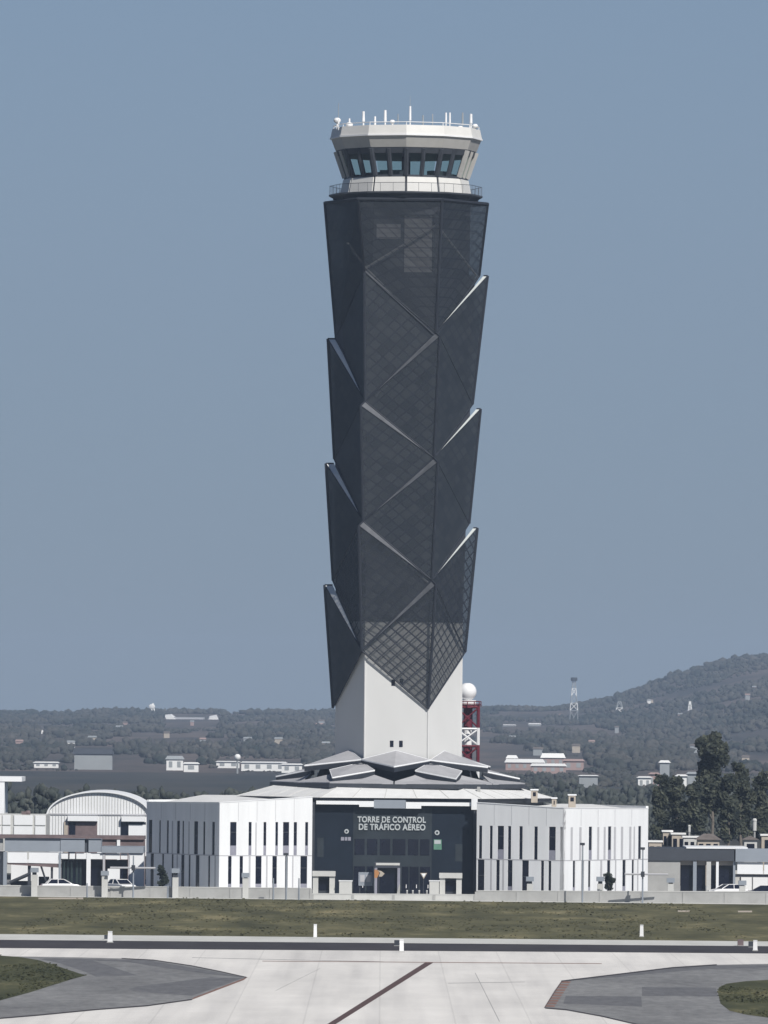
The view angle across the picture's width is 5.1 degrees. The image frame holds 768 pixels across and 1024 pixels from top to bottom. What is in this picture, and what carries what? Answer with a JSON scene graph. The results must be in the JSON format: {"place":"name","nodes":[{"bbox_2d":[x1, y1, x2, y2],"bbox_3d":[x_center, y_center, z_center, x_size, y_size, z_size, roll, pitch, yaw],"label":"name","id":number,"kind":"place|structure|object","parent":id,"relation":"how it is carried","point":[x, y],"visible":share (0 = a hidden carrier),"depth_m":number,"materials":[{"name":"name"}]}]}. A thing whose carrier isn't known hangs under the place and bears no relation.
{"place":"outdoors","nodes":[
{"label":"outdoors","id":0,"kind":"place"},
{"bbox_2d":[0,962,82,999],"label":"grass tufts","id":1,"kind":"object","parent":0,"point":[32,971],"visible":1,"depth_m":668.42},
{"bbox_2d":[0,956,244,1017],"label":"shoulder","id":2,"kind":"object","parent":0,"point":[87,991],"visible":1,"depth_m":630.43},
{"bbox_2d":[0,956,84,999],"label":"grass island","id":3,"kind":"structure","parent":2,"relation":"on","point":[10,987],"depth_m":669.54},
{"bbox_2d":[42,959,134,976],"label":"asphalt patch","id":4,"kind":"object","parent":2,"relation":"on","point":[95,968],"visible":1,"depth_m":692.22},
{"bbox_2d":[48,958,238,976],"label":"asphalt patch","id":5,"kind":"object","parent":2,"relation":"on","point":[160,964],"visible":1,"depth_m":700.86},
{"bbox_2d":[130,977,241,995],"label":"asphalt patch","id":6,"kind":"object","parent":2,"relation":"on","point":[192,987],"visible":1,"depth_m":645.27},
{"bbox_2d":[7,880,705,890],"bbox_3d":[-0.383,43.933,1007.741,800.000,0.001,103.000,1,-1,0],"label":"apron","id":7,"kind":"object","parent":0,"point":[8,882],"depth_m":1042.23,"materials":[{"name":"concrete"}]},
{"bbox_2d":[40,879,80,885],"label":"parked car","id":8,"kind":"object","parent":7,"relation":"on","point":[57,882],"visible":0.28,"depth_m":986.48,"materials":[{"name":"white paint"}]},
{"bbox_2d":[108,879,134,885],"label":"parked car","id":9,"kind":"object","parent":7,"relation":"on","point":[119,882],"visible":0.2,"depth_m":988.66,"materials":[{"name":"white paint"}]},
{"bbox_2d":[146,785,648,893],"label":"building","id":10,"kind":"structure","parent":7,"relation":"on","point":[478,838],"depth_m":982.41,"materials":[{"name":"white concrete"}]},
{"bbox_2d":[194,821,197,853],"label":"window","id":11,"kind":"structure","parent":10,"relation":"in","point":[196,822],"depth_m":979.38,"materials":[{"name":"black glass"}]},
{"bbox_2d":[230,822,235,854],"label":"window","id":12,"kind":"structure","parent":10,"relation":"in","point":[232,824],"depth_m":975.33,"materials":[{"name":"black glass"}]},
{"bbox_2d":[255,856,260,886],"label":"window","id":13,"kind":"structure","parent":10,"relation":"in","point":[258,858],"depth_m":976.99,"materials":[{"name":"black glass"}]},
{"bbox_2d":[272,856,276,886],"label":"window","id":14,"kind":"structure","parent":10,"relation":"in","point":[274,858],"depth_m":978.19,"materials":[{"name":"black glass"}]},
{"bbox_2d":[283,822,288,854],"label":"window","id":15,"kind":"structure","parent":10,"relation":"in","point":[285,824],"depth_m":978.90,"materials":[{"name":"black glass"}]},
{"bbox_2d":[300,856,306,887],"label":"window","id":16,"kind":"structure","parent":10,"relation":"in","point":[303,861],"depth_m":980.10,"materials":[{"name":"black glass"}]},
{"bbox_2d":[354,866,364,893],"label":"door","id":17,"kind":"structure","parent":10,"relation":"in","point":[357,869],"depth_m":983.22,"materials":[{"name":"black glass"}]},
{"bbox_2d":[355,839,364,854],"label":"window","id":18,"kind":"structure","parent":10,"relation":"in","point":[359,843],"depth_m":983.22,"materials":[{"name":"black glass"}]},
{"bbox_2d":[367,839,376,854],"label":"window","id":19,"kind":"structure","parent":10,"relation":"in","point":[371,843],"depth_m":983.22,"materials":[{"name":"black glass"}]},
{"bbox_2d":[380,839,389,854],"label":"window","id":20,"kind":"structure","parent":10,"relation":"in","point":[384,843],"depth_m":983.22,"materials":[{"name":"black glass"}]},
{"bbox_2d":[270,750,525,788],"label":"folded roof","id":21,"kind":"structure","parent":10,"relation":"on","point":[400,769],"depth_m":991.64,"materials":[{"name":"white paint"}]},
{"bbox_2d":[393,839,405,854],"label":"window","id":22,"kind":"structure","parent":10,"relation":"in","point":[399,845],"depth_m":983.22,"materials":[{"name":"black glass"}]},
{"bbox_2d":[402,867,408,893],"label":"door","id":23,"kind":"structure","parent":10,"relation":"in","point":[404,869],"depth_m":983.22,"materials":[{"name":"black glass"}]},
{"bbox_2d":[323,103,488,762],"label":"control tower","id":24,"kind":"structure","parent":10,"relation":"on","point":[405,248],"depth_m":993.73,"materials":[{"name":"paint"}]},
{"bbox_2d":[408,839,417,854],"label":"window","id":25,"kind":"structure","parent":10,"relation":"in","point":[412,843],"depth_m":983.22,"materials":[{"name":"black glass"}]},
{"bbox_2d":[410,867,418,893],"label":"door","id":26,"kind":"structure","parent":10,"relation":"in","point":[414,871],"depth_m":983.22,"materials":[{"name":"black glass"}]},
{"bbox_2d":[420,839,429,854],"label":"window","id":27,"kind":"structure","parent":10,"relation":"in","point":[424,843],"depth_m":983.22,"materials":[{"name":"black glass"}]},
{"bbox_2d":[420,867,429,893],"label":"door","id":28,"kind":"structure","parent":10,"relation":"in","point":[422,869],"depth_m":983.22,"materials":[{"name":"black glass"}]},
{"bbox_2d":[478,859,483,889],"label":"window","id":29,"kind":"structure","parent":10,"relation":"in","point":[480,862],"depth_m":980.34,"materials":[{"name":"black glass"}]},
{"bbox_2d":[498,826,503,858],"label":"window","id":30,"kind":"structure","parent":10,"relation":"in","point":[500,828],"depth_m":978.90,"materials":[{"name":"black glass"}]},
{"bbox_2d":[508,860,511,889],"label":"window","id":31,"kind":"structure","parent":10,"relation":"in","point":[509,861],"depth_m":978.19,"materials":[{"name":"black glass"}]},
{"bbox_2d":[522,860,528,890],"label":"window","id":32,"kind":"structure","parent":10,"relation":"in","point":[525,863],"depth_m":976.99,"materials":[{"name":"black glass"}]},
{"bbox_2d":[534,827,537,858],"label":"window","id":33,"kind":"structure","parent":10,"relation":"in","point":[535,828],"depth_m":976.52,"materials":[{"name":"black glass"}]},
{"bbox_2d":[549,827,555,859],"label":"window","id":34,"kind":"structure","parent":10,"relation":"in","point":[552,830],"depth_m":975.33,"materials":[{"name":"black glass"}]},
{"bbox_2d":[568,794,576,807],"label":"rooftop hut","id":35,"kind":"object","parent":10,"relation":"on","point":[571,800],"visible":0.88,"depth_m":991.49,"materials":[{"name":"white paint"}]},
{"bbox_2d":[708,884,748,890],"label":"parked car","id":36,"kind":"object","parent":7,"relation":"on","point":[728,887],"visible":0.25,"depth_m":990.65,"materials":[{"name":"white paint"}]},
{"bbox_2d":[0,661,767,776],"bbox_3d":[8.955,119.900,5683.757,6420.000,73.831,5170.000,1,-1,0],"label":"hills","id":37,"kind":"structure","parent":0,"point":[493,755],"depth_m":4542.56,"materials":[{"name":"plant"}]},
{"bbox_2d":[165,714,217,719],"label":"hilltop stadium","id":38,"kind":"object","parent":37,"relation":"on","point":[171,716],"visible":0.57,"depth_m":6297.20},
{"bbox_2d":[0,652,767,794],"bbox_3d":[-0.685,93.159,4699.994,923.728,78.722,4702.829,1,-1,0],"label":"hillside woodland","id":39,"kind":"object","parent":37,"relation":"on","point":[645,742],"visible":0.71,"depth_m":4912.94,"materials":[{"name":"plant"}]},
{"bbox_2d":[540,753,565,763],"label":"warehouse","id":40,"kind":"structure","parent":37,"relation":"on","point":[555,758],"depth_m":3378.69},
{"bbox_2d":[562,759,583,769],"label":"warehouse","id":41,"kind":"structure","parent":37,"relation":"on","point":[574,764],"depth_m":3318.66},
{"bbox_2d":[569,677,577,718],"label":"radio mast","id":42,"kind":"object","parent":37,"relation":"on","point":[572,680],"visible":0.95,"depth_m":5996.81,"materials":[{"name":"metal"}]},
{"bbox_2d":[0,771,767,953],"bbox_3d":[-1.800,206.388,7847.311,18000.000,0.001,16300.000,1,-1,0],"label":"ground","id":43,"kind":"structure","parent":0,"point":[179,783],"depth_m":2679.72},
{"bbox_2d":[0,776,24,812],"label":"tall white block","id":44,"kind":"structure","parent":43,"relation":"on","point":[4,780],"depth_m":1119.46,"materials":[{"name":"paint"}]},
{"bbox_2d":[0,810,49,872],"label":"panelled block","id":45,"kind":"structure","parent":43,"relation":"on","point":[26,822],"depth_m":1104.23,"materials":[{"name":"concrete"}]},
{"bbox_2d":[33,761,58,767],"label":"warehouse","id":46,"kind":"structure","parent":43,"relation":"on","point":[38,764],"depth_m":3248.64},
{"bbox_2d":[0,836,144,885],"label":"open shed","id":47,"kind":"structure","parent":43,"relation":"on","point":[82,869],"depth_m":1003.43,"materials":[{"name":"white paint"}]},
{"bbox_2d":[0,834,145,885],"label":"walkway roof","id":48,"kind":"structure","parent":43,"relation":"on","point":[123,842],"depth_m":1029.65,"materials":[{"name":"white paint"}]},
{"bbox_2d":[73,749,113,769],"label":"warehouse","id":49,"kind":"structure","parent":43,"relation":"on","point":[93,759],"depth_m":3198.71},
{"bbox_2d":[46,790,146,855],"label":"arched hangar","id":50,"kind":"structure","parent":43,"relation":"on","point":[103,812],"depth_m":1249.28,"materials":[{"name":"white paint"}]},
{"bbox_2d":[64,821,96,854],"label":"door","id":51,"kind":"structure","parent":50,"relation":"in","point":[70,828],"depth_m":1248.98,"materials":[{"name":"metal"}]},
{"bbox_2d":[121,822,145,855],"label":"door","id":52,"kind":"structure","parent":50,"relation":"in","point":[127,828],"depth_m":1248.98,"materials":[{"name":"metal"}]},
{"bbox_2d":[166,756,183,769],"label":"warehouse","id":53,"kind":"structure","parent":43,"relation":"on","point":[174,762],"depth_m":3198.68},
{"bbox_2d":[183,762,199,771],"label":"warehouse","id":54,"kind":"structure","parent":43,"relation":"on","point":[191,766],"depth_m":3148.66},
{"bbox_2d":[216,761,239,767],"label":"warehouse","id":55,"kind":"structure","parent":43,"relation":"on","point":[225,764],"depth_m":3298.64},
{"bbox_2d":[240,761,286,770],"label":"warehouse","id":56,"kind":"structure","parent":43,"relation":"on","point":[259,766],"depth_m":3198.66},
{"bbox_2d":[281,763,302,772],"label":"warehouse","id":57,"kind":"structure","parent":43,"relation":"on","point":[289,767],"depth_m":3148.67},
{"bbox_2d":[0,948,767,1023],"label":"taxiway","id":58,"kind":"structure","parent":43,"relation":"on","point":[268,990],"depth_m":654.78,"materials":[{"name":"concrete"}]},
{"bbox_2d":[328,963,431,1023],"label":"centreline marking","id":59,"kind":"object","parent":58,"relation":"on","point":[379,993],"visible":1,"depth_m":633.34,"materials":[{"name":"paint"}]},
{"bbox_2d":[291,961,601,963],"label":"edge marking","id":60,"kind":"object","parent":58,"relation":"on","point":[438,962],"visible":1,"depth_m":715.77,"materials":[{"name":"white paint"}]},
{"bbox_2d":[0,896,767,940],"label":"grass strip","id":61,"kind":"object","parent":43,"relation":"on","point":[16,913],"depth_m":868.38,"materials":[{"name":"plant"}]},
{"bbox_2d":[13,897,745,938],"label":"grass tufts","id":62,"kind":"object","parent":61,"relation":"on","point":[289,910],"visible":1,"depth_m":869.26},
{"bbox_2d":[0,940,767,952],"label":"dark taxiway","id":63,"kind":"structure","parent":43,"relation":"on","point":[79,944],"depth_m":763.23,"materials":[{"name":"asphalt"}]},
{"bbox_2d":[0,934,767,945],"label":"taxiway edge","id":64,"kind":"object","parent":43,"relation":"on","point":[334,939],"visible":1,"depth_m":785.60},
{"bbox_2d":[8,777,767,843],"bbox_3d":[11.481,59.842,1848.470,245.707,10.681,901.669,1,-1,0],"label":"tree belt","id":65,"kind":"object","parent":43,"relation":"on","point":[42,799],"visible":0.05,"depth_m":1484.72,"materials":[{"name":"green plant"}]},
{"bbox_2d":[504,759,544,769],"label":"warehouse","id":66,"kind":"structure","parent":43,"relation":"on","point":[517,764],"depth_m":3298.67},
{"bbox_2d":[530,763,566,773],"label":"warehouse","id":67,"kind":"structure","parent":43,"relation":"on","point":[552,768],"depth_m":3198.68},
{"bbox_2d":[578,775,597,787],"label":"warehouse","id":68,"kind":"structure","parent":43,"relation":"on","point":[587,781],"depth_m":2598.83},
{"bbox_2d":[636,776,651,785],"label":"warehouse","id":69,"kind":"structure","parent":43,"relation":"on","point":[644,780],"depth_m":2498.87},
{"bbox_2d":[649,774,671,839],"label":"eucalyptus tree","id":70,"kind":"object","parent":43,"relation":"on","point":[660,803],"visible":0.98,"depth_m":1148.80,"materials":[{"name":"green plant"}]},
{"bbox_2d":[658,760,670,776],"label":"warehouse","id":71,"kind":"structure","parent":43,"relation":"on","point":[664,767],"depth_m":2998.76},
{"bbox_2d":[661,830,672,846],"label":"house","id":72,"kind":"structure","parent":43,"relation":"on","point":[666,837],"depth_m":1074.31,"materials":[{"name":"white concrete"}]},
{"bbox_2d":[666,775,689,835],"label":"eucalyptus tree","id":73,"kind":"object","parent":43,"relation":"on","point":[679,824],"visible":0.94,"depth_m":1153.92,"materials":[{"name":"green plant"}]},
{"bbox_2d":[670,833,685,883],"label":"house","id":74,"kind":"structure","parent":43,"relation":"on","point":[676,839],"depth_m":1071.30,"materials":[{"name":"white concrete"}]},
{"bbox_2d":[681,836,698,844],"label":"house","id":75,"kind":"structure","parent":43,"relation":"on","point":[689,840],"depth_m":1065.35,"materials":[{"name":"paint"}]},
{"bbox_2d":[679,780,708,835],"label":"eucalyptus tree","id":76,"kind":"object","parent":43,"relation":"on","point":[694,816],"visible":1,"depth_m":1143.94,"materials":[{"name":"green plant"}]},
{"bbox_2d":[648,845,747,890],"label":"dark roofed shed","id":77,"kind":"structure","parent":43,"relation":"on","point":[708,867],"depth_m":999.48,"materials":[{"name":"white paint"}]},
{"bbox_2d":[695,834,720,884],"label":"house","id":78,"kind":"structure","parent":43,"relation":"on","point":[707,839],"depth_m":1061.35,"materials":[{"name":"brown tile"}]},
{"bbox_2d":[694,731,729,833],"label":"eucalyptus tree","id":79,"kind":"object","parent":43,"relation":"on","point":[712,750],"visible":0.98,"depth_m":1158.76,"materials":[{"name":"green plant"}]},
{"bbox_2d":[713,773,742,845],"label":"eucalyptus tree","id":80,"kind":"object","parent":43,"relation":"on","point":[729,821],"visible":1,"depth_m":1149.09,"materials":[{"name":"green plant"}]},
{"bbox_2d":[731,761,752,845],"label":"eucalyptus tree","id":81,"kind":"object","parent":43,"relation":"on","point":[742,790],"visible":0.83,"depth_m":1164.08,"materials":[{"name":"green plant"}]},
{"bbox_2d":[742,836,758,847],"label":"house","id":82,"kind":"structure","parent":43,"relation":"on","point":[749,841],"depth_m":1067.35,"materials":[{"name":"concrete"}]},
{"bbox_2d":[734,848,767,890],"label":"panelled shed","id":83,"kind":"structure","parent":43,"relation":"on","point":[750,871],"depth_m":999.32,"materials":[{"name":"white paint"}]},
{"bbox_2d":[753,877,767,888],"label":"white door","id":84,"kind":"structure","parent":83,"relation":"in","point":[757,881],"depth_m":1009.98,"materials":[{"name":"paint"}]},
{"bbox_2d":[747,769,767,840],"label":"eucalyptus tree","id":85,"kind":"object","parent":43,"relation":"on","point":[757,794],"visible":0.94,"depth_m":1153.86,"materials":[{"name":"green plant"}]},
{"bbox_2d":[759,834,767,870],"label":"house","id":86,"kind":"structure","parent":43,"relation":"on","point":[764,841],"depth_m":1069.34,"materials":[{"name":"white concrete"}]},
{"bbox_2d":[0,0,767,713],"label":"sky","id":87,"kind":"structure","parent":0,"point":[168,168],"materials":[{"name":"blue"}]},
{"bbox_2d":[14,896,767,904],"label":"perimeter path","id":88,"kind":"structure","parent":0,"point":[398,900],"depth_m":959.06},
{"bbox_2d":[30,868,38,895],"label":"lamp pedestal","id":89,"kind":"object","parent":88,"relation":"on","point":[34,880],"visible":1,"depth_m":962.28,"materials":[{"name":"concrete"}]},
{"bbox_2d":[101,871,108,896],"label":"lamp pedestal","id":90,"kind":"object","parent":88,"relation":"on","point":[104,874],"visible":1,"depth_m":962.27,"materials":[{"name":"concrete"}]},
{"bbox_2d":[110,856,155,897],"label":"street lamp","id":91,"kind":"object","parent":88,"relation":"on","point":[133,868],"visible":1,"depth_m":961.13,"materials":[{"name":"metal"}]},
{"bbox_2d":[0,885,311,898],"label":"perimeter wall","id":92,"kind":"structure","parent":88,"relation":"on","point":[153,891],"depth_m":963.18,"materials":[{"name":"concrete"}]},
{"bbox_2d":[157,865,169,885],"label":"tree","id":93,"kind":"object","parent":88,"relation":"on","point":[163,877],"visible":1,"depth_m":965.13,"materials":[{"name":"green plant"}]},
{"bbox_2d":[172,868,179,897],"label":"lamp pedestal","id":94,"kind":"object","parent":88,"relation":"on","point":[175,880],"visible":1,"depth_m":962.28,"materials":[{"name":"concrete"}]},
{"bbox_2d":[242,873,249,897],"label":"lamp pedestal","id":95,"kind":"object","parent":88,"relation":"on","point":[245,885],"visible":1,"depth_m":962.28,"materials":[{"name":"concrete"}]},
{"bbox_2d":[312,871,335,892],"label":"gatehouse","id":96,"kind":"object","parent":88,"relation":"on","point":[323,881],"visible":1,"depth_m":966.20,"materials":[{"name":"concrete"}]},
{"bbox_2d":[318,879,328,889],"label":"window","id":97,"kind":"structure","parent":96,"relation":"in","point":[323,884],"depth_m":966.79,"materials":[{"name":"black glass"}]},
{"bbox_2d":[339,880,352,892],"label":"planter","id":98,"kind":"object","parent":88,"relation":"on","point":[345,886],"visible":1,"depth_m":965.28,"materials":[{"name":"concrete"}]},
{"bbox_2d":[358,872,372,893],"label":"equipment cabinet","id":99,"kind":"object","parent":88,"relation":"on","point":[365,878],"visible":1,"depth_m":969.29,"materials":[{"name":"metal"}]},
{"bbox_2d":[374,862,399,893],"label":"entrance porch","id":100,"kind":"object","parent":88,"relation":"on","point":[389,881],"visible":0.95,"depth_m":967.88,"materials":[{"name":"concrete"}]},
{"bbox_2d":[311,893,474,900],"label":"perimeter wall","id":101,"kind":"structure","parent":88,"relation":"on","point":[465,897],"depth_m":961.02,"materials":[{"name":"concrete"}]},
{"bbox_2d":[429,880,439,893],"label":"planter","id":102,"kind":"object","parent":88,"relation":"on","point":[433,886],"visible":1,"depth_m":965.28,"materials":[{"name":"concrete"}]},
{"bbox_2d":[439,873,461,893],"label":"gatehouse","id":103,"kind":"object","parent":88,"relation":"on","point":[450,883],"visible":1,"depth_m":966.20,"materials":[{"name":"concrete"}]},
{"bbox_2d":[603,872,615,890],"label":"tree","id":104,"kind":"object","parent":88,"relation":"on","point":[609,880],"visible":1,"depth_m":960.14,"materials":[{"name":"green plant"}]},
{"bbox_2d":[475,890,767,903],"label":"perimeter wall","id":105,"kind":"structure","parent":88,"relation":"on","point":[753,897],"depth_m":958.95,"materials":[{"name":"concrete"}]},
{"bbox_2d":[625,847,667,902],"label":"street lamp","id":106,"kind":"object","parent":88,"relation":"on","point":[642,873],"visible":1,"depth_m":956.17,"materials":[{"name":"metal"}]},
{"bbox_2d":[462,683,480,776],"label":"radar tower","id":107,"kind":"structure","parent":0,"point":[469,692],"depth_m":1088.75,"materials":[{"name":"metal"}]},
{"bbox_2d":[547,964,767,1023],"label":"shoulder","id":108,"kind":"object","parent":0,"point":[682,1010],"visible":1,"depth_m":629.48},
{"bbox_2d":[563,996,641,1006],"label":"asphalt patch","id":109,"kind":"object","parent":108,"relation":"on","point":[636,1001],"visible":1,"depth_m":621.50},
{"bbox_2d":[580,965,767,979],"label":"asphalt patch","id":110,"kind":"object","parent":108,"relation":"on","point":[694,968],"visible":1,"depth_m":701.40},
{"bbox_2d":[642,987,717,995],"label":"asphalt patch","id":111,"kind":"object","parent":108,"relation":"on","point":[679,991],"visible":1,"depth_m":643.89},
{"bbox_2d":[718,980,767,1017],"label":"grass island","id":112,"kind":"structure","parent":108,"relation":"on","point":[756,985],"depth_m":628.70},
{"bbox_2d":[717,986,767,1016],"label":"grass tufts","id":113,"kind":"object","parent":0,"point":[751,998],"visible":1,"depth_m":631.38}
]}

